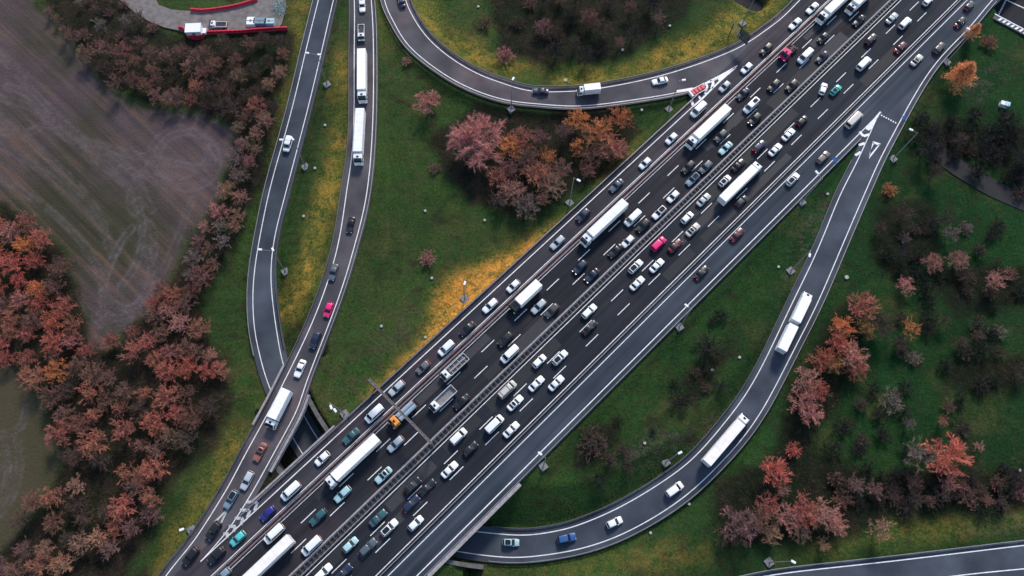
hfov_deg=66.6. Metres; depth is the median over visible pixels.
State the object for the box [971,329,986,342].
bare tree
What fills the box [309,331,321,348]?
suv
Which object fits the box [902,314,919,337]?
autumn tree
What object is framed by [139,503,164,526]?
autumn tree
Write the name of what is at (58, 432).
autumn tree
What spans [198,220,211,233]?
bare tree
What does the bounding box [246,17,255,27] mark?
storage box
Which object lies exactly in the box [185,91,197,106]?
bare tree
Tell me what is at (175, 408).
autumn tree
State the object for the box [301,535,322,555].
van
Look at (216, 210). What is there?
bare tree
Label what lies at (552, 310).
suv
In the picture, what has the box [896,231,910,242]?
bush
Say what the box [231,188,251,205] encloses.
bare tree
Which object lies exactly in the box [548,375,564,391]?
saloon
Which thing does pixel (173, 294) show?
autumn tree
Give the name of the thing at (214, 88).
autumn tree
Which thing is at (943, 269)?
bush
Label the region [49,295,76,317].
autumn tree
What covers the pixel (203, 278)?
autumn tree
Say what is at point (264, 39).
autumn tree
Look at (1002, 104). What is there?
utility cabinet
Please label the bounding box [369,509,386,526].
saloon
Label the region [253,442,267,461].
saloon
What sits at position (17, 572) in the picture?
bare tree
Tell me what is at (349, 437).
saloon
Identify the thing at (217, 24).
pickup truck
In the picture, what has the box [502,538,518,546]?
hatchback
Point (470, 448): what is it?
hatchback
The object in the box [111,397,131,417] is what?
bare tree
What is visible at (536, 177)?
autumn tree
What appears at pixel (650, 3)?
autumn tree
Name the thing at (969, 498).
bush
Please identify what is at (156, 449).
bare tree
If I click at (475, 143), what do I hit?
spreading tree
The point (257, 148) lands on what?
bare tree
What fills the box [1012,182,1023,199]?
bush
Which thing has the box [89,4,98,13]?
bare tree
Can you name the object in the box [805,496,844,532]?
autumn tree
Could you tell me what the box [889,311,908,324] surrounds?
bush
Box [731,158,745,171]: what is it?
saloon
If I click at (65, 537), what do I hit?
bare tree
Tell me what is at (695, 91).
crash cushion
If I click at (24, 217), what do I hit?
autumn tree
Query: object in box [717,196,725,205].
rear door
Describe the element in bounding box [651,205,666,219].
estate car
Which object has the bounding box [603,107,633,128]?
autumn tree
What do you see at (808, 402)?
autumn tree
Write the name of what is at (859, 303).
autumn tree
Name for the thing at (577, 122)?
autumn tree
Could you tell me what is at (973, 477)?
bare tree
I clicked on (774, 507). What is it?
autumn tree
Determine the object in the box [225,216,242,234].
bare tree
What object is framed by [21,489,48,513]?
autumn tree
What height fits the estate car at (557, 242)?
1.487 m
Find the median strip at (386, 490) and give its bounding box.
[294,0,898,575]
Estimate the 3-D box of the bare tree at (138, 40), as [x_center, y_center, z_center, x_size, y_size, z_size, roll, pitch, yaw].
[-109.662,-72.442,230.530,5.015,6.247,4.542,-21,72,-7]
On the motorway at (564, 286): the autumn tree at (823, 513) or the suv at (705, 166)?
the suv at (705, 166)
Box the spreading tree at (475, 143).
[446,110,507,172]
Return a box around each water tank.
[253,17,266,26]
[264,18,275,26]
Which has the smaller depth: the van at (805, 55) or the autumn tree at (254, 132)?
the autumn tree at (254, 132)
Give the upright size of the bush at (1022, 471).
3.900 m
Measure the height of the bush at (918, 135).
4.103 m
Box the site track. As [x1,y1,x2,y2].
[122,0,285,31]
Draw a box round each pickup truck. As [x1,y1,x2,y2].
[208,20,227,28]
[357,24,364,40]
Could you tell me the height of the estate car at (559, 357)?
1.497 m
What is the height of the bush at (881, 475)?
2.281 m
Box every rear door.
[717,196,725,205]
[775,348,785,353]
[789,319,799,325]
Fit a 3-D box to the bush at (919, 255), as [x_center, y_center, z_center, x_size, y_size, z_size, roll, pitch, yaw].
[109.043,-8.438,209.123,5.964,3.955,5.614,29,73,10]
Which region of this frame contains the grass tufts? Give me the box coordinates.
[24,0,1023,575]
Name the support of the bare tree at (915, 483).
on the ground at (114, 190)
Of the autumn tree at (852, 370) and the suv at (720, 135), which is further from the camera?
the suv at (720, 135)
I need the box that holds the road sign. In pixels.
[728,22,750,44]
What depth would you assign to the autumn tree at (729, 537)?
184.44 m
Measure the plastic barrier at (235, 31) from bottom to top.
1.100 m
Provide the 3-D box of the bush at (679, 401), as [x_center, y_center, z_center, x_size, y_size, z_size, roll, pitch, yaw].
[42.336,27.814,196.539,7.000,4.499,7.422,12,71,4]
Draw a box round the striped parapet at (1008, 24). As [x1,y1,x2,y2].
[993,14,1023,36]
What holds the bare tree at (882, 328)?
on the ground at (114, 190)
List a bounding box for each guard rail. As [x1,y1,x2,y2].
[157,1,349,575]
[213,0,829,575]
[229,19,815,566]
[240,95,696,515]
[247,0,312,355]
[268,0,376,470]
[275,0,336,346]
[380,0,687,109]
[380,0,960,575]
[411,0,792,87]
[424,138,860,575]
[490,1,996,562]
[492,160,851,528]
[741,540,1023,575]
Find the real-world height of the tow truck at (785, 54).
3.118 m
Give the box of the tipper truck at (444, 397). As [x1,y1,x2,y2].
[428,384,456,412]
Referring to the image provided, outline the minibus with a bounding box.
[844,111,862,128]
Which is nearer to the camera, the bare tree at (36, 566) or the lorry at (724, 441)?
the bare tree at (36, 566)
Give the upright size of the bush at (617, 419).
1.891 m
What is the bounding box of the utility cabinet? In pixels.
[998,100,1010,108]
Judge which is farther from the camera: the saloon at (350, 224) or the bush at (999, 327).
the saloon at (350, 224)
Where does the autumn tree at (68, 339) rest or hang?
on the ground at (114, 190)
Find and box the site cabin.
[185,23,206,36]
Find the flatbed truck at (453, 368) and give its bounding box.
[439,353,469,381]
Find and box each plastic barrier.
[178,26,287,39]
[190,0,257,11]
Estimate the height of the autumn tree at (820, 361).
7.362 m
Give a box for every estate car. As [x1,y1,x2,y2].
[223,489,238,508]
[240,470,254,490]
[309,508,327,525]
[314,563,332,575]
[334,485,351,502]
[358,538,376,556]
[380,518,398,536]
[387,435,404,452]
[388,380,405,395]
[402,494,419,512]
[482,298,498,313]
[531,298,546,313]
[550,235,565,249]
[552,350,567,365]
[581,303,596,318]
[628,259,642,273]
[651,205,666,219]
[685,172,699,185]
[785,172,799,185]
[816,151,829,163]
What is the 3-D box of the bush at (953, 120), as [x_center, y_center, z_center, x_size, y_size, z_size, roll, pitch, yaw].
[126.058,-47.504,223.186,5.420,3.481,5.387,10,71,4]
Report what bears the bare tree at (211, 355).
on the ground at (114, 190)
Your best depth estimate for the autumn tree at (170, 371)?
197.15 m
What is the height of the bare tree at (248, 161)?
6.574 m
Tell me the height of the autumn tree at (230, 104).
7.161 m
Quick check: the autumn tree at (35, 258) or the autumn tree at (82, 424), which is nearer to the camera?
the autumn tree at (82, 424)
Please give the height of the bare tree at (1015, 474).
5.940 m
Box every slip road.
[159,0,377,575]
[247,0,987,563]
[381,0,798,109]
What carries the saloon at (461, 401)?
on the motorway at (564, 286)
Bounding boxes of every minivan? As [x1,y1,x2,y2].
[283,135,292,151]
[438,339,454,355]
[449,428,466,445]
[650,236,665,251]
[665,481,683,497]
[898,17,911,29]
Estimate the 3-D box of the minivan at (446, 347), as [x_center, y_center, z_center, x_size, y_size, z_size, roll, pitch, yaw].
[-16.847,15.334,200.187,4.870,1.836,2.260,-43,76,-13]
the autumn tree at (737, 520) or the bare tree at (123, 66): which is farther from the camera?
the bare tree at (123, 66)
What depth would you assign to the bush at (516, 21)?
235.40 m
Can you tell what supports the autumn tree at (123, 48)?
on the ground at (114, 190)
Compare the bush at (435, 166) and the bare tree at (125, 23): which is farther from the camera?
the bare tree at (125, 23)
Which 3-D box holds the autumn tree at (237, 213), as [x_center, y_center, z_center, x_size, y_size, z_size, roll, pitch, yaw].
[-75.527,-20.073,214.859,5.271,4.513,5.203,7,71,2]
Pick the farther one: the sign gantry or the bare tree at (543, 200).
the bare tree at (543, 200)
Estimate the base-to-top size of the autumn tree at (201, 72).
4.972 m
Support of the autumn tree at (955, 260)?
on the ground at (114, 190)
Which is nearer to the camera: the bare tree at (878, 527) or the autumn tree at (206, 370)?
the bare tree at (878, 527)
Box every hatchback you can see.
[217,566,231,575]
[229,530,246,546]
[260,505,276,521]
[314,450,330,465]
[323,302,333,317]
[342,536,358,552]
[407,515,423,531]
[416,360,430,374]
[463,441,477,456]
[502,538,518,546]
[506,279,520,292]
[532,354,546,368]
[606,516,622,528]
[621,234,634,247]
[638,157,651,169]
[665,132,677,144]
[666,190,679,202]
[680,211,693,223]
[718,80,730,92]
[718,175,730,186]
[735,195,747,206]
[740,62,752,73]
[796,115,808,126]
[817,32,829,43]
[818,83,827,95]
[829,84,841,95]
[922,0,932,6]
[963,0,974,10]
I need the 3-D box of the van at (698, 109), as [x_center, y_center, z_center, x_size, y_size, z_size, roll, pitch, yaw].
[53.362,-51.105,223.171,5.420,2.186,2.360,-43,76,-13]
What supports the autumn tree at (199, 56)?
on the ground at (114, 190)
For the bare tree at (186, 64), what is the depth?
227.46 m
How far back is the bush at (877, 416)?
195.81 m
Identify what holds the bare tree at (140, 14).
on the ground at (114, 190)
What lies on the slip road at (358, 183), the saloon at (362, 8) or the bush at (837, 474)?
the saloon at (362, 8)
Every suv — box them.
[182,546,199,565]
[205,520,221,540]
[207,546,226,564]
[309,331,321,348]
[404,477,421,494]
[497,331,513,346]
[544,303,559,318]
[557,532,575,543]
[572,260,587,274]
[576,208,590,222]
[636,218,650,232]
[681,160,695,173]
[698,160,712,173]
[713,129,727,142]
[748,112,761,125]
[752,140,765,152]
[759,42,773,55]
[767,79,780,91]
[785,79,798,91]
[864,33,877,45]
[932,42,945,54]
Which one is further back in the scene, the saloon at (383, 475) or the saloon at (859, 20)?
the saloon at (859, 20)
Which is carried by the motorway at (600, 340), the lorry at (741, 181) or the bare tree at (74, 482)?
the lorry at (741, 181)
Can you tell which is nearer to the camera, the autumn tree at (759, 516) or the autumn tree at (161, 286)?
the autumn tree at (759, 516)
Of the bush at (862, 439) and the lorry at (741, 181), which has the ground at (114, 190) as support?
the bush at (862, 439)
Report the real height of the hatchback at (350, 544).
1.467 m
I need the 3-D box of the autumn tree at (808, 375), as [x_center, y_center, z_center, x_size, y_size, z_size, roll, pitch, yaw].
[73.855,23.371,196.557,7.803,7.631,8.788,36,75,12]
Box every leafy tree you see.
[941,60,976,95]
[959,23,982,39]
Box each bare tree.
[3,555,27,575]
[8,509,32,529]
[11,535,33,566]
[24,548,58,575]
[43,4,54,16]
[50,14,59,22]
[56,439,87,467]
[58,24,68,35]
[58,528,76,546]
[62,27,78,42]
[65,366,81,383]
[65,473,84,497]
[71,508,94,531]
[75,379,103,404]
[82,407,104,422]
[83,525,109,549]
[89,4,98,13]
[90,17,105,31]
[91,38,115,56]
[99,368,116,386]
[104,72,126,91]
[109,417,135,445]
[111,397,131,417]
[113,54,129,73]
[115,381,137,401]
[115,460,137,484]
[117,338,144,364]
[118,13,131,27]
[119,516,142,538]
[123,474,143,497]
[125,322,140,340]
[127,397,152,423]
[128,52,143,67]
[129,8,144,22]
[131,437,150,451]
[133,35,147,49]
[133,386,151,400]
[136,330,156,351]
[138,486,162,509]
[142,307,167,325]
[145,437,171,457]
[149,73,164,87]
[156,424,180,442]
[162,65,181,79]
[166,309,190,333]
[170,292,199,315]
[175,383,197,404]
[178,58,192,74]
[182,269,191,280]
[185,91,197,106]
[188,74,203,92]
[188,343,208,359]
[189,233,204,248]
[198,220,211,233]
[200,240,217,255]
[200,346,220,362]
[203,253,218,272]
[206,202,232,219]
[211,96,227,109]
[211,218,230,235]
[213,233,230,248]
[215,31,232,50]
[217,79,236,96]
[219,74,235,93]
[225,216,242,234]
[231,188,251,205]
[234,140,247,149]
[237,108,252,121]
[239,152,257,166]
[240,34,256,51]
[251,140,262,154]
[487,190,510,208]
[530,129,550,144]
[535,191,552,206]
[537,145,556,162]
[555,120,573,141]
[567,35,582,50]
[570,138,582,156]
[579,162,595,178]
[607,142,631,157]
[615,36,625,48]
[624,0,636,13]
[650,9,666,27]
[776,477,791,498]
[817,536,832,551]
[847,471,865,495]
[866,477,882,500]
[866,516,895,543]
[873,221,886,230]
[890,334,909,351]
[894,200,917,222]
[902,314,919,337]
[902,417,916,430]
[904,436,938,473]
[904,471,924,495]
[904,488,928,507]
[913,137,943,161]
[924,495,940,508]
[926,119,943,137]
[928,161,946,179]
[932,485,952,504]
[937,207,955,227]
[938,314,952,326]
[938,414,949,425]
[938,475,959,493]
[940,225,960,241]
[949,132,970,148]
[954,336,972,347]
[954,479,970,493]
[966,473,979,485]
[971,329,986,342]
[973,441,985,452]
[979,494,993,507]
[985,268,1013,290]
[993,495,1012,510]
[1004,467,1023,487]
[1009,146,1023,166]
[1012,363,1023,380]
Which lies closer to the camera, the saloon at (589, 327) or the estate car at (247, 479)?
the estate car at (247, 479)
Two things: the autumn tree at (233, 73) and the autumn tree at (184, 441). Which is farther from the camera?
the autumn tree at (233, 73)
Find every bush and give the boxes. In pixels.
[75,26,92,40]
[103,7,114,16]
[114,30,127,42]
[117,0,128,8]
[146,20,159,32]
[401,56,411,64]
[418,249,436,266]
[425,163,440,174]
[478,15,491,28]
[495,46,515,64]
[509,15,524,29]
[523,0,536,9]
[544,27,565,43]
[561,6,581,23]
[576,423,608,461]
[590,471,607,489]
[600,450,619,467]
[612,412,623,425]
[618,442,630,459]
[623,461,633,472]
[648,427,657,435]
[666,385,692,411]
[669,376,679,387]
[690,330,723,360]
[690,367,700,377]
[701,381,711,393]
[705,365,714,377]
[708,316,717,325]
[712,377,731,393]
[713,305,729,323]
[786,441,802,459]
[821,436,844,459]
[826,472,845,488]
[830,473,841,486]
[831,487,854,508]
[832,416,856,438]
[834,485,848,502]
[842,475,856,494]
[849,442,866,456]
[851,490,867,512]
[852,395,869,412]
[854,474,875,498]
[855,432,871,447]
[859,381,880,400]
[861,459,877,476]
[870,404,887,421]
[870,490,887,506]
[875,424,892,443]
[876,471,887,481]
[878,386,904,414]
[882,182,898,197]
[883,484,903,507]
[885,476,900,493]
[887,465,905,482]
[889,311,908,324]
[893,261,912,279]
[893,341,912,358]
[894,378,915,397]
[894,407,912,421]
[895,495,915,524]
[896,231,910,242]
[898,443,911,458]
[903,468,922,485]
[904,128,929,146]
[906,350,924,365]
[907,222,922,234]
[907,261,928,283]
[910,245,929,264]
[912,110,932,128]
[916,319,937,337]
[919,304,939,327]
[920,217,941,233]
[920,296,938,308]
[922,443,933,459]
[922,491,944,514]
[923,123,943,139]
[925,152,942,167]
[928,479,942,495]
[930,142,941,152]
[931,263,951,280]
[933,463,956,483]
[937,462,962,483]
[938,356,955,373]
[938,481,959,499]
[939,398,957,414]
[945,113,961,127]
[945,148,961,164]
[949,416,971,437]
[953,341,976,360]
[954,391,970,406]
[956,264,975,286]
[956,486,981,510]
[958,220,972,234]
[959,139,975,153]
[960,142,981,157]
[960,284,976,297]
[961,106,986,124]
[962,472,976,487]
[966,159,990,185]
[968,314,989,334]
[969,478,988,501]
[970,495,997,521]
[971,242,988,257]
[971,336,993,360]
[972,377,991,395]
[977,140,1004,167]
[979,120,1007,138]
[981,34,998,49]
[981,286,998,299]
[982,324,1002,339]
[984,228,999,244]
[987,324,1007,338]
[988,303,1001,313]
[989,261,1007,277]
[990,216,1006,234]
[990,342,1006,357]
[990,473,1008,492]
[992,478,1015,499]
[993,498,1010,517]
[997,105,1021,128]
[997,171,1014,184]
[997,459,1010,475]
[1003,264,1018,279]
[1005,467,1023,487]
[1006,125,1022,142]
[1008,483,1023,501]
[1010,155,1023,175]
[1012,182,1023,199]
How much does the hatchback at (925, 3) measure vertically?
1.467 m
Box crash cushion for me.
[688,83,707,97]
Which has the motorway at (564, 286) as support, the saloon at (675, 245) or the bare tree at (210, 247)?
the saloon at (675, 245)
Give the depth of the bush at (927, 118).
223.14 m
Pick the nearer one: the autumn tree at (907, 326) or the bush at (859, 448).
the bush at (859, 448)
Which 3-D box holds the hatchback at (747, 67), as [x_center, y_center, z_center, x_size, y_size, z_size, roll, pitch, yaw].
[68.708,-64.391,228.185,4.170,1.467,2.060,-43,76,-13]
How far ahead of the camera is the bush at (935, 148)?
220.12 m
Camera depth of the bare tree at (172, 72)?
226.63 m
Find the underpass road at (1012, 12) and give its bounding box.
[732,0,1023,27]
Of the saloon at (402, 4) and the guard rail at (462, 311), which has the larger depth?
the saloon at (402, 4)
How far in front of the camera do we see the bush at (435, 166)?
218.77 m
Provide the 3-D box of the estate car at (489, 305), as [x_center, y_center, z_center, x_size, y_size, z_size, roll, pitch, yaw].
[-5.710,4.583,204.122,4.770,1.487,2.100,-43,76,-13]
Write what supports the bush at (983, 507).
on the ground at (114, 190)
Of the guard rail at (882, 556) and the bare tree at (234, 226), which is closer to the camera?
the guard rail at (882, 556)
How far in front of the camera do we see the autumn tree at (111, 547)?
183.67 m
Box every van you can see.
[263,523,284,543]
[280,480,301,500]
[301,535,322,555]
[364,403,384,423]
[484,414,503,433]
[497,380,516,398]
[500,344,518,363]
[576,82,600,96]
[624,208,641,226]
[690,100,706,117]
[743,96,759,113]
[797,47,813,63]
[855,56,871,70]
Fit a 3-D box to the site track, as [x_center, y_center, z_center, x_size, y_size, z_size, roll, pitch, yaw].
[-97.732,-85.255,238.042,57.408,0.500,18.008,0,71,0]
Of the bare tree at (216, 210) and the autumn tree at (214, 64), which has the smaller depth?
the bare tree at (216, 210)
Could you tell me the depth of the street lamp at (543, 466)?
191.29 m
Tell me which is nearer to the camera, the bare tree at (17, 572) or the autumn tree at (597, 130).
the bare tree at (17, 572)
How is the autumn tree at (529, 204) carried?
on the ground at (114, 190)
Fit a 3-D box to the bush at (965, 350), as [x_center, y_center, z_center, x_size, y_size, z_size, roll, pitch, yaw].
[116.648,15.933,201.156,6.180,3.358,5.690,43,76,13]
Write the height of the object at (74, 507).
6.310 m
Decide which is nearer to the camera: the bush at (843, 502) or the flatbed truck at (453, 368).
the bush at (843, 502)
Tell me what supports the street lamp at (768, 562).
on the ground at (114, 190)
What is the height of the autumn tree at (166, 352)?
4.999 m
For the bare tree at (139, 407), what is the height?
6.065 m
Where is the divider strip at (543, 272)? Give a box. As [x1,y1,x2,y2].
[215,0,831,575]
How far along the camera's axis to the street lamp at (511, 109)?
224.56 m
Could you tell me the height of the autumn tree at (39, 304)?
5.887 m
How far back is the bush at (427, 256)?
209.37 m
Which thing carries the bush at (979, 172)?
on the ground at (114, 190)
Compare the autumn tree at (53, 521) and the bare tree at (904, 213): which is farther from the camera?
the bare tree at (904, 213)
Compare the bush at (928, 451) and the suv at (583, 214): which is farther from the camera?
the suv at (583, 214)
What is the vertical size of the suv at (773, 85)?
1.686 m
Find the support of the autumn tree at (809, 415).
on the ground at (114, 190)
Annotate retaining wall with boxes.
[276,462,483,568]
[309,393,488,519]
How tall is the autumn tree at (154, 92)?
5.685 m
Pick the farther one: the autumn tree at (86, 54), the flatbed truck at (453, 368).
the autumn tree at (86, 54)
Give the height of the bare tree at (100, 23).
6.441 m
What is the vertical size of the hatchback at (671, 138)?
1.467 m
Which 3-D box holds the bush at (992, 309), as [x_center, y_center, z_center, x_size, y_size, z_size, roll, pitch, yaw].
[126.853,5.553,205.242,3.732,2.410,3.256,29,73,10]
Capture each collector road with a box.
[174,0,828,575]
[383,0,999,575]
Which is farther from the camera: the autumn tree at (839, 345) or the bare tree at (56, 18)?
the bare tree at (56, 18)
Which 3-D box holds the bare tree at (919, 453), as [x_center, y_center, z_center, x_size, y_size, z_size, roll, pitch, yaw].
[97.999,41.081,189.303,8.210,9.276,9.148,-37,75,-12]
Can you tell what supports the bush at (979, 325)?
on the ground at (114, 190)
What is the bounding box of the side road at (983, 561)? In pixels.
[745,541,1023,575]
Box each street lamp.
[179,525,194,533]
[258,247,287,276]
[279,137,307,170]
[305,52,330,88]
[329,402,348,418]
[460,281,468,302]
[507,77,515,113]
[538,451,547,471]
[565,178,580,206]
[661,451,682,467]
[664,79,685,112]
[675,303,691,331]
[738,0,753,26]
[763,557,795,567]
[786,250,810,274]
[798,170,821,206]
[890,128,916,163]
[943,27,972,65]
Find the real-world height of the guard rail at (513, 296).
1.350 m
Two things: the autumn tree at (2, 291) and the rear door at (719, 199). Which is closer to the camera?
the autumn tree at (2, 291)
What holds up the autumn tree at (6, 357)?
on the ground at (114, 190)
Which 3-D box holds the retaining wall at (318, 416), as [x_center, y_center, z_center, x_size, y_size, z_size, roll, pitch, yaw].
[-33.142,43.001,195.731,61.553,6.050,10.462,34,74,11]
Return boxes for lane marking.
[166,0,373,575]
[252,0,991,557]
[384,0,799,105]
[767,545,1023,575]
[998,0,1023,14]
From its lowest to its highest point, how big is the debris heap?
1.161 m
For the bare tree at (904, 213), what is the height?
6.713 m
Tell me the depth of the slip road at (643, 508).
207.35 m
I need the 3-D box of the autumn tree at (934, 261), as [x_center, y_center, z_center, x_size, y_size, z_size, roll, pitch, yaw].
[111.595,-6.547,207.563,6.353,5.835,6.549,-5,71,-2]
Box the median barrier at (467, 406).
[289,0,896,575]
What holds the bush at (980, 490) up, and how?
on the ground at (114, 190)
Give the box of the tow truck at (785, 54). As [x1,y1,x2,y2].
[779,44,797,61]
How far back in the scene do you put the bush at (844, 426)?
194.85 m
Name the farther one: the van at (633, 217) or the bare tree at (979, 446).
the van at (633, 217)
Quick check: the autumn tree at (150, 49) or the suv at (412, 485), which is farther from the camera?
the autumn tree at (150, 49)
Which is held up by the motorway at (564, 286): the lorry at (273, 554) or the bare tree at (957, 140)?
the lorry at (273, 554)
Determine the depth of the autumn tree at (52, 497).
186.92 m
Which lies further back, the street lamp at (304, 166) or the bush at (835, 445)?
the street lamp at (304, 166)
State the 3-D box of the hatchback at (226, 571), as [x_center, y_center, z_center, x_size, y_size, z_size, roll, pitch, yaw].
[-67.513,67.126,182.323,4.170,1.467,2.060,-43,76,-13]
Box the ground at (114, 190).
[0,0,1023,575]
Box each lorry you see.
[242,534,295,575]
[264,388,292,429]
[323,434,381,489]
[352,108,365,165]
[357,48,367,103]
[508,279,541,313]
[579,198,628,247]
[685,104,731,149]
[701,412,750,466]
[717,160,763,205]
[775,290,813,353]
[815,0,847,24]
[844,0,866,15]
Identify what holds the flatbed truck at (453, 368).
on the motorway at (564, 286)
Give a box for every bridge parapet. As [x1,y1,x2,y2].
[251,425,334,502]
[252,364,284,425]
[270,394,310,472]
[427,483,521,575]
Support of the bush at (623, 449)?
on the ground at (114, 190)
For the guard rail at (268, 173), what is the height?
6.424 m
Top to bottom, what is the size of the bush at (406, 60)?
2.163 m
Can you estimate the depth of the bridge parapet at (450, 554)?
185.60 m
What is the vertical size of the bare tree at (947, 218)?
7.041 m
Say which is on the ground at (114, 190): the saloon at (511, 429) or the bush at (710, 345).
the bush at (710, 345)
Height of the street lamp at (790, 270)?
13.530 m
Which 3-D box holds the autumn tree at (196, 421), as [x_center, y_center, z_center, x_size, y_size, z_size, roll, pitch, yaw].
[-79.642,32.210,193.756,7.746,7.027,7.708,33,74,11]
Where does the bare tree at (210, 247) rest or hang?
on the ground at (114, 190)
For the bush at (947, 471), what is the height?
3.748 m
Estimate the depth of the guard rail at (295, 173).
221.32 m
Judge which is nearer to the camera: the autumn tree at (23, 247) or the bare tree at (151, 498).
the bare tree at (151, 498)
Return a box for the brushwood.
[0,0,1023,575]
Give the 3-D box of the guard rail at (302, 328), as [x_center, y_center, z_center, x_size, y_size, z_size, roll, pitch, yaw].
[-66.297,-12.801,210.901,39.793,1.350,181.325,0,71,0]
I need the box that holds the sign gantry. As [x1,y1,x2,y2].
[368,378,433,446]
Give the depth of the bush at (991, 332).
201.96 m
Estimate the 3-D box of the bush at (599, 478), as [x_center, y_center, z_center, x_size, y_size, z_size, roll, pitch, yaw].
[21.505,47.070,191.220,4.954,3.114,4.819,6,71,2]
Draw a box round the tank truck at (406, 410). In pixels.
[387,400,417,428]
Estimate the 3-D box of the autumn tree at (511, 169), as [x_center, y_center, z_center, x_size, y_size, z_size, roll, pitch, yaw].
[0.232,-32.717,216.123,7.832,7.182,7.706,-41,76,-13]
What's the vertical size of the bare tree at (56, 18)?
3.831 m
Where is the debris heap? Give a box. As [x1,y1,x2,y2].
[271,0,286,16]
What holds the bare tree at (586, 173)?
on the ground at (114, 190)
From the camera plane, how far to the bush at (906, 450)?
193.05 m
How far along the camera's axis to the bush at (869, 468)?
191.52 m
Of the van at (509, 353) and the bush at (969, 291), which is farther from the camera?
the bush at (969, 291)
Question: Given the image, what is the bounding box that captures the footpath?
[929,144,1023,210]
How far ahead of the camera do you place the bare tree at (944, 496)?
187.07 m
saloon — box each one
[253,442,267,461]
[294,359,306,377]
[328,263,338,280]
[335,563,352,575]
[342,427,359,444]
[346,216,355,232]
[359,0,365,12]
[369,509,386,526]
[375,466,392,483]
[398,0,405,7]
[418,479,435,496]
[440,461,457,478]
[453,393,469,409]
[459,321,475,336]
[502,421,519,437]
[506,395,523,410]
[528,376,544,391]
[532,88,548,95]
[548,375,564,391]
[581,320,597,335]
[584,268,599,282]
[608,243,622,258]
[609,178,623,192]
[629,276,644,290]
[649,258,664,272]
[651,77,667,85]
[667,238,682,252]
[685,222,699,236]
[694,265,708,279]
[696,193,710,206]
[718,141,732,154]
[729,227,744,241]
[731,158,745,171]
[736,87,749,99]
[768,143,781,156]
[781,128,794,140]
[788,17,801,29]
[805,2,818,14]
[815,51,828,63]
[852,14,865,26]
[885,12,897,23]
[894,41,906,53]
[910,54,922,66]
[954,16,966,28]
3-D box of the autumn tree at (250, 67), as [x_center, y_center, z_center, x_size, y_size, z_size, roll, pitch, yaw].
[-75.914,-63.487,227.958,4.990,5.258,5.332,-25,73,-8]
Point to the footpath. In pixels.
(1002, 192)
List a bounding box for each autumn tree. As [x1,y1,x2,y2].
[0,221,25,244]
[0,245,9,259]
[0,251,27,275]
[0,278,8,294]
[0,296,15,313]
[0,318,21,341]
[0,335,12,351]
[0,348,15,366]
[0,555,12,575]
[1,309,18,324]
[8,288,31,310]
[10,271,27,290]
[11,236,36,253]
[12,210,37,234]
[15,323,38,343]
[15,348,37,366]
[17,363,46,392]
[19,307,47,331]
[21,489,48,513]
[22,249,46,269]
[23,279,46,297]
[26,291,53,313]
[27,227,51,250]
[32,539,57,558]
[36,385,66,411]
[38,485,65,509]
[39,309,66,331]
[39,324,64,357]
[41,357,69,383]
[42,275,65,297]
[42,510,65,534]
[43,419,74,448]
[45,256,73,277]
[45,348,60,365]
[45,552,78,575]
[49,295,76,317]
[51,404,80,425]
[56,378,79,398]
[60,331,83,348]
[61,312,82,338]
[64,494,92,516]
[67,412,97,436]
[67,530,90,555]
[68,353,89,373]
[73,340,97,358]
[74,427,109,458]
[75,44,95,62]
[78,360,109,385]
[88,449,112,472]
[96,60,114,73]
[96,387,118,410]
[96,502,117,526]
[97,537,123,558]
[99,330,121,351]
[104,515,124,537]
[106,492,136,522]
[110,40,133,59]
[122,71,141,87]
[131,466,152,490]
[136,454,169,480]
[137,76,154,93]
[139,408,165,440]
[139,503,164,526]
[141,44,161,63]
[143,294,167,311]
[143,349,167,366]
[144,62,161,76]
[148,87,165,103]
[149,324,170,341]
[150,383,180,409]
[152,279,169,295]
[153,358,179,382]
[158,47,175,63]
[159,300,179,320]
[159,343,176,361]
[160,284,181,305]
[161,85,186,108]
[166,403,186,424]
[169,425,198,453]
[170,335,197,358]
[172,42,192,57]
[174,351,200,380]
[176,404,202,429]
[181,282,199,297]
[182,247,204,268]
[185,317,211,338]
[186,44,213,66]
[189,265,216,290]
[194,64,209,78]
[196,396,220,419]
[197,360,214,381]
[200,77,224,95]
[204,57,223,71]
[210,360,231,380]
[214,95,247,116]
[215,179,235,198]
[222,146,242,169]
[227,52,241,67]
[228,167,250,183]
[229,67,247,84]
[230,121,246,132]
[231,207,245,221]
[236,136,251,153]
[238,88,251,102]
[244,61,259,78]
[245,94,266,114]
[248,123,264,140]
[249,83,264,98]
[254,32,269,48]
[255,110,275,130]
[259,54,273,67]
[261,77,276,90]
[264,98,281,114]
[270,35,286,47]
[271,65,286,78]
[276,47,289,58]
[411,89,440,113]
[487,165,511,188]
[495,178,526,204]
[496,133,524,159]
[501,158,523,181]
[508,125,537,152]
[511,191,540,220]
[513,145,539,173]
[519,161,554,189]
[534,17,551,33]
[536,170,566,199]
[549,157,572,181]
[562,105,590,129]
[574,117,622,145]
[578,143,607,169]
[580,7,599,30]
[591,18,612,37]
[595,134,627,157]
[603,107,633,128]
[641,0,662,9]
[713,518,743,546]
[719,505,761,546]
[747,502,779,535]
[755,490,781,518]
[759,455,792,490]
[759,522,782,545]
[775,502,803,533]
[787,385,822,416]
[789,488,822,528]
[789,521,811,544]
[791,366,820,396]
[798,404,823,427]
[801,377,832,401]
[804,346,838,375]
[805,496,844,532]
[819,353,843,373]
[825,333,850,355]
[825,510,848,537]
[828,313,858,341]
[840,339,869,371]
[842,359,870,381]
[846,290,880,318]
[855,316,878,340]
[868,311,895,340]
[896,277,916,297]
[919,252,943,273]
[920,431,974,478]
[944,249,969,270]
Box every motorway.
[200,0,966,575]
[304,0,961,575]

